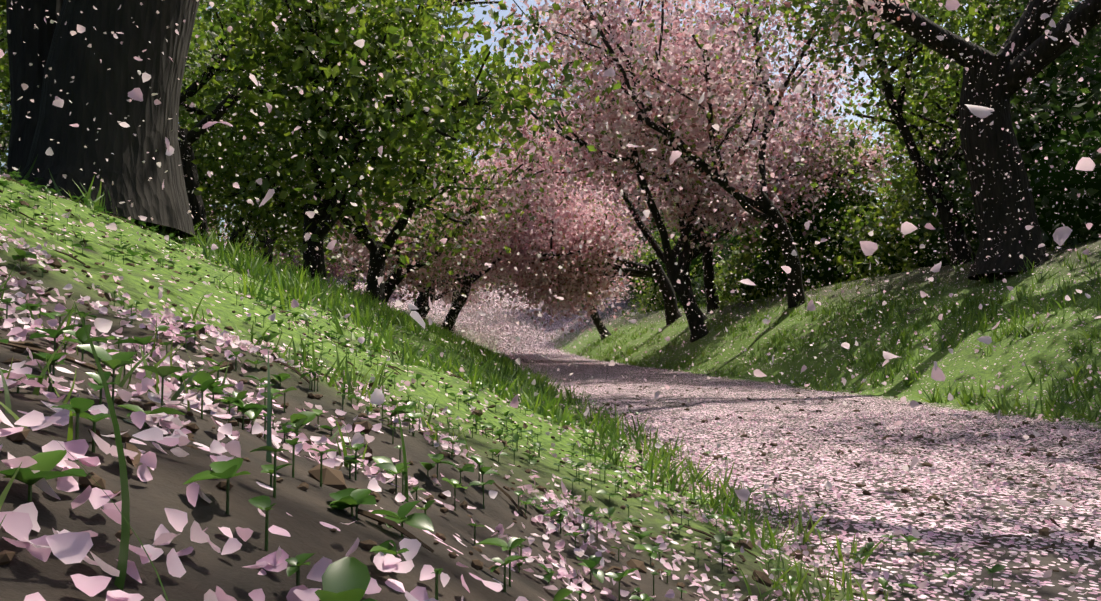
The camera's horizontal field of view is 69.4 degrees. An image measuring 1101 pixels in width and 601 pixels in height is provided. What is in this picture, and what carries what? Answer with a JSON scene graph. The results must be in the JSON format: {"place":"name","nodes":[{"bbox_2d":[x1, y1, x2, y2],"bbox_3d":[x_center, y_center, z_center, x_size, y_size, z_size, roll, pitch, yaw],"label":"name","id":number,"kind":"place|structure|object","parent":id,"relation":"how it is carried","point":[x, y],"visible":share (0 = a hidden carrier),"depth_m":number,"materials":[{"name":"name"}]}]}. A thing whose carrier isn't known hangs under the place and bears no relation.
{"place":"outdoors","nodes":[
{"label":"outdoors","id":0,"kind":"place"},
{"bbox_2d":[0,0,1073,247],"label":"sky","id":1,"kind":"structure","parent":0,"point":[504,13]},
{"bbox_2d":[0,173,1100,600],"bbox_3d":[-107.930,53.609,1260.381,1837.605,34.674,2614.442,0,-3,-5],"label":"ground","id":2,"kind":"structure","parent":0,"point":[302,521],"depth_m":2.10,"materials":[{"name":"green plant"}]},
{"bbox_2d":[0,28,11,167],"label":"bush","id":3,"kind":"object","parent":2,"relation":"on","point":[6,93],"visible":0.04,"depth_m":11.29,"materials":[{"name":"green plant"}]},
{"bbox_2d":[6,0,63,177],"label":"tree","id":4,"kind":"object","parent":2,"relation":"on","point":[20,22],"visible":0.42,"depth_m":4.08,"materials":[{"name":"brown wood"}]},
{"bbox_2d":[19,0,199,237],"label":"tree","id":5,"kind":"object","parent":2,"relation":"on","point":[99,88],"visible":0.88,"depth_m":3.82,"materials":[{"name":"brown wood"}]},
{"bbox_2d":[0,2,234,155],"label":"tree","id":6,"kind":"object","parent":2,"relation":"on","point":[190,46],"depth_m":20.66,"materials":[{"name":"green plant"}]},
{"bbox_2d":[0,126,252,246],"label":"bush","id":7,"kind":"object","parent":2,"relation":"on","point":[223,226],"visible":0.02,"depth_m":22.68,"materials":[{"name":"green plant"}]},
{"bbox_2d":[206,198,234,245],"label":"trees","id":8,"kind":"object","parent":2,"relation":"on","point":[224,228],"visible":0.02,"depth_m":85.25,"materials":[{"name":"green plant"}]},
{"bbox_2d":[183,0,262,233],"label":"tree","id":9,"kind":"object","parent":2,"relation":"on","point":[210,200],"depth_m":28.27,"materials":[{"name":"green plant"}]},
{"bbox_2d":[0,0,457,191],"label":"tree","id":10,"kind":"object","parent":2,"relation":"on","point":[203,68],"depth_m":15.24,"materials":[{"name":"green plant"}]},
{"bbox_2d":[56,290,407,600],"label":"plants","id":11,"kind":"object","parent":2,"relation":"on","point":[119,582],"visible":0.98,"depth_m":0.32,"materials":[{"name":"green plant"}]},
{"bbox_2d":[180,0,294,250],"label":"tree","id":12,"kind":"object","parent":2,"relation":"on","point":[210,166],"depth_m":17.46,"materials":[{"name":"green plant"}]},
{"bbox_2d":[178,12,333,265],"bbox_3d":[-11.117,-5.453,29.058,7.958,11.219,12.676,-1,-3,18],"label":"tree","id":13,"kind":"object","parent":2,"relation":"on","point":[199,119],"depth_m":29.29,"materials":[{"name":"green plant"}]},
{"bbox_2d":[209,201,325,268],"bbox_3d":[-13.930,-3.483,34.357,8.236,7.743,10.904,0,-3,-5],"label":"bush","id":14,"kind":"object","parent":2,"relation":"on","point":[255,238],"visible":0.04,"depth_m":34.18,"materials":[{"name":"green plant"}]},
{"bbox_2d":[0,0,539,240],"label":"tree","id":15,"kind":"object","parent":2,"relation":"on","point":[190,171],"depth_m":12.49,"materials":[{"name":"green plant"}]},
{"bbox_2d":[246,229,352,277],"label":"trees","id":16,"kind":"object","parent":2,"relation":"on","point":[335,272],"visible":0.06,"depth_m":52.66,"materials":[{"name":"green plant"}]},
{"bbox_2d":[238,213,366,293],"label":"trees","id":17,"kind":"object","parent":2,"relation":"on","point":[326,265],"visible":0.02,"depth_m":41.68,"materials":[{"name":"green plant"}]},
{"bbox_2d":[295,248,361,275],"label":"tree","id":18,"kind":"object","parent":2,"relation":"on","point":[339,259],"depth_m":51.94,"materials":[{"name":"pink plant"}]},
{"bbox_2d":[324,234,420,292],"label":"tree","id":19,"kind":"object","parent":2,"relation":"on","point":[353,280],"depth_m":43.08,"materials":[{"name":"plant"}]},
{"bbox_2d":[179,36,580,303],"bbox_3d":[-3.266,-2.810,16.022,8.536,6.097,6.487,-1,-3,16],"label":"tree","id":20,"kind":"object","parent":2,"relation":"on","point":[271,219],"depth_m":15.89,"materials":[{"name":"green plant"}]},
{"bbox_2d":[178,0,621,281],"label":"tree","id":21,"kind":"object","parent":2,"relation":"on","point":[393,138],"depth_m":9.49,"materials":[{"name":"green plant"}]},
{"bbox_2d":[324,222,543,315],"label":"tree","id":22,"kind":"object","parent":2,"relation":"on","point":[483,266],"depth_m":28.41,"materials":[{"name":"pink plant"}]},
{"bbox_2d":[253,93,616,304],"bbox_3d":[-3.340,-2.898,21.157,9.043,6.596,9.892,0,-3,-5],"label":"tree","id":23,"kind":"object","parent":2,"relation":"on","point":[510,195],"depth_m":19.28,"materials":[{"name":"pink plant"}]},
{"bbox_2d":[384,132,486,334],"bbox_3d":[-5.322,-3.295,36.374,7.445,9.835,9.715,0,-3,-5],"label":"tree","id":24,"kind":"object","parent":2,"relation":"on","point":[454,295],"depth_m":34.46,"materials":[{"name":"plant"}]},
{"bbox_2d":[386,268,500,319],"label":"tree","id":25,"kind":"object","parent":2,"relation":"on","point":[447,300],"depth_m":37.26,"materials":[{"name":"plant"}]},
{"bbox_2d":[325,22,611,331],"bbox_3d":[-2.638,-3.277,25.558,9.039,9.070,11.971,0,-3,-5],"label":"tree","id":26,"kind":"object","parent":2,"relation":"on","point":[413,280],"depth_m":23.34,"materials":[{"name":"pink plant"}]},
{"bbox_2d":[482,274,518,288],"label":"trees","id":27,"kind":"object","parent":2,"relation":"on","point":[497,283],"depth_m":85.91,"materials":[{"name":"plant"}]},
{"bbox_2d":[0,167,1005,600],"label":"weeds","id":28,"kind":"object","parent":2,"relation":"on","point":[346,579],"visible":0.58,"depth_m":0.94,"materials":[{"name":"green plant"}]},
{"bbox_2d":[447,125,647,339],"bbox_3d":[0.160,-3.231,30.546,7.700,9.616,11.719,-2,-4,38],"label":"tree","id":29,"kind":"object","parent":2,"relation":"on","point":[591,193],"depth_m":29.58,"materials":[{"name":"pink plant"}]},
{"bbox_2d":[0,176,1100,600],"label":"fallen petals","id":30,"kind":"object","parent":2,"relation":"on","point":[64,546],"visible":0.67,"depth_m":0.94,"materials":[{"name":"pink plant"}]},
{"bbox_2d":[0,155,1100,600],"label":"grass tufts","id":31,"kind":"object","parent":2,"relation":"on","point":[292,283],"visible":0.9,"depth_m":4.28,"materials":[{"name":"green plant"}]},
{"bbox_2d":[0,177,1100,600],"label":"ground debris","id":32,"kind":"object","parent":2,"relation":"on","point":[332,477],"visible":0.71,"depth_m":1.48,"materials":[{"name":"pink plant"}]},
{"bbox_2d":[446,140,681,341],"bbox_3d":[-0.185,-1.840,24.564,8.503,6.161,8.097,0,-3,-5],"label":"tree","id":33,"kind":"object","parent":2,"relation":"on","point":[555,276],"depth_m":23.66,"materials":[{"name":"pink plant"}]},
{"bbox_2d":[600,162,669,293],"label":"tree","id":34,"kind":"object","parent":2,"relation":"on","point":[632,221],"depth_m":43.61,"materials":[{"name":"pink plant"}]},
{"bbox_2d":[613,171,689,306],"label":"bush","id":35,"kind":"object","parent":2,"relation":"on","point":[631,291],"visible":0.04,"depth_m":42.07,"materials":[{"name":"green plant"}]},
{"bbox_2d":[633,145,685,260],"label":"trees","id":36,"kind":"object","parent":2,"relation":"on","point":[655,189],"depth_m":56.46,"materials":[{"name":"green plant"}]},
{"bbox_2d":[476,0,857,341],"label":"tree","id":37,"kind":"object","parent":2,"relation":"on","point":[797,183],"depth_m":18.33,"materials":[{"name":"pink plant"}]},
{"bbox_2d":[621,194,736,318],"bbox_3d":[6.554,-2.292,34.884,6.604,6.199,8.885,0,-3,-5],"label":"bush","id":38,"kind":"object","parent":2,"relation":"on","point":[655,288],"visible":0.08,"depth_m":34.11,"materials":[{"name":"green plant"}]},
{"bbox_2d":[452,0,905,307],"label":"tree","id":39,"kind":"object","parent":2,"relation":"on","point":[683,81],"depth_m":13.71,"materials":[{"name":"pink plant"}]},
{"bbox_2d":[496,25,910,320],"bbox_3d":[4.148,-3.289,21.094,11.852,8.106,10.159,0,-3,-5],"label":"tree","id":40,"kind":"object","parent":2,"relation":"on","point":[691,187],"depth_m":20.06,"materials":[{"name":"pink plant"}]},
{"bbox_2d":[524,0,892,312],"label":"tree","id":41,"kind":"object","parent":2,"relation":"on","point":[627,178],"depth_m":20.88,"materials":[{"name":"pink plant"}]},
{"bbox_2d":[691,184,869,305],"bbox_3d":[8.302,-2.297,27.785,7.032,5.520,7.947,0,-3,-5],"label":"bush","id":42,"kind":"object","parent":2,"relation":"on","point":[727,253],"depth_m":27.78,"materials":[{"name":"green plant"}]},
{"bbox_2d":[713,120,911,307],"bbox_3d":[7.381,-2.252,21.847,6.201,5.187,6.991,0,-3,-5],"label":"bush","id":43,"kind":"object","parent":2,"relation":"on","point":[819,262],"visible":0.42,"depth_m":20.05,"materials":[{"name":"green plant"}]},
{"bbox_2d":[703,0,1100,266],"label":"tree","id":44,"kind":"object","parent":2,"relation":"on","point":[946,77],"depth_m":12.93,"materials":[{"name":"plant"}]},
{"bbox_2d":[876,63,956,232],"bbox_3d":[12.950,-3.744,23.322,8.030,7.657,9.898,0,-3,-5],"label":"bush","id":45,"kind":"object","parent":2,"relation":"on","point":[907,156],"depth_m":24.70,"materials":[{"name":"green plant"}]},
{"bbox_2d":[826,5,1073,280],"bbox_3d":[9.719,-3.082,17.042,6.600,5.844,8.397,0,-3,-5],"label":"bush","id":46,"kind":"object","parent":2,"relation":"on","point":[892,248],"visible":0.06,"depth_m":17.12,"materials":[{"name":"green plant"}]},
{"bbox_2d":[902,0,1100,264],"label":"bush","id":47,"kind":"object","parent":2,"relation":"on","point":[1089,129],"visible":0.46,"depth_m":10.88,"materials":[{"name":"green plant"}]},
{"bbox_2d":[959,0,1100,280],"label":"tree","id":48,"kind":"object","parent":2,"relation":"on","point":[988,143],"depth_m":9.52,"materials":[{"name":"brown wood"}]},
{"bbox_2d":[0,0,1100,600],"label":"falling petals","id":49,"kind":"object","parent":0,"point":[868,248],"visible":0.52,"depth_m":2.71,"materials":[{"name":"pink plant"}]},
{"bbox_2d":[202,104,993,404],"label":"petals","id":50,"kind":"object","parent":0,"point":[377,397],"visible":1,"depth_m":0.43,"materials":[{"name":"pink plant"}]},
{"bbox_2d":[604,0,995,67],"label":"tree limb","id":51,"kind":"object","parent":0,"point":[948,43],"depth_m":9.49,"materials":[{"name":"brown wood"}]}
]}

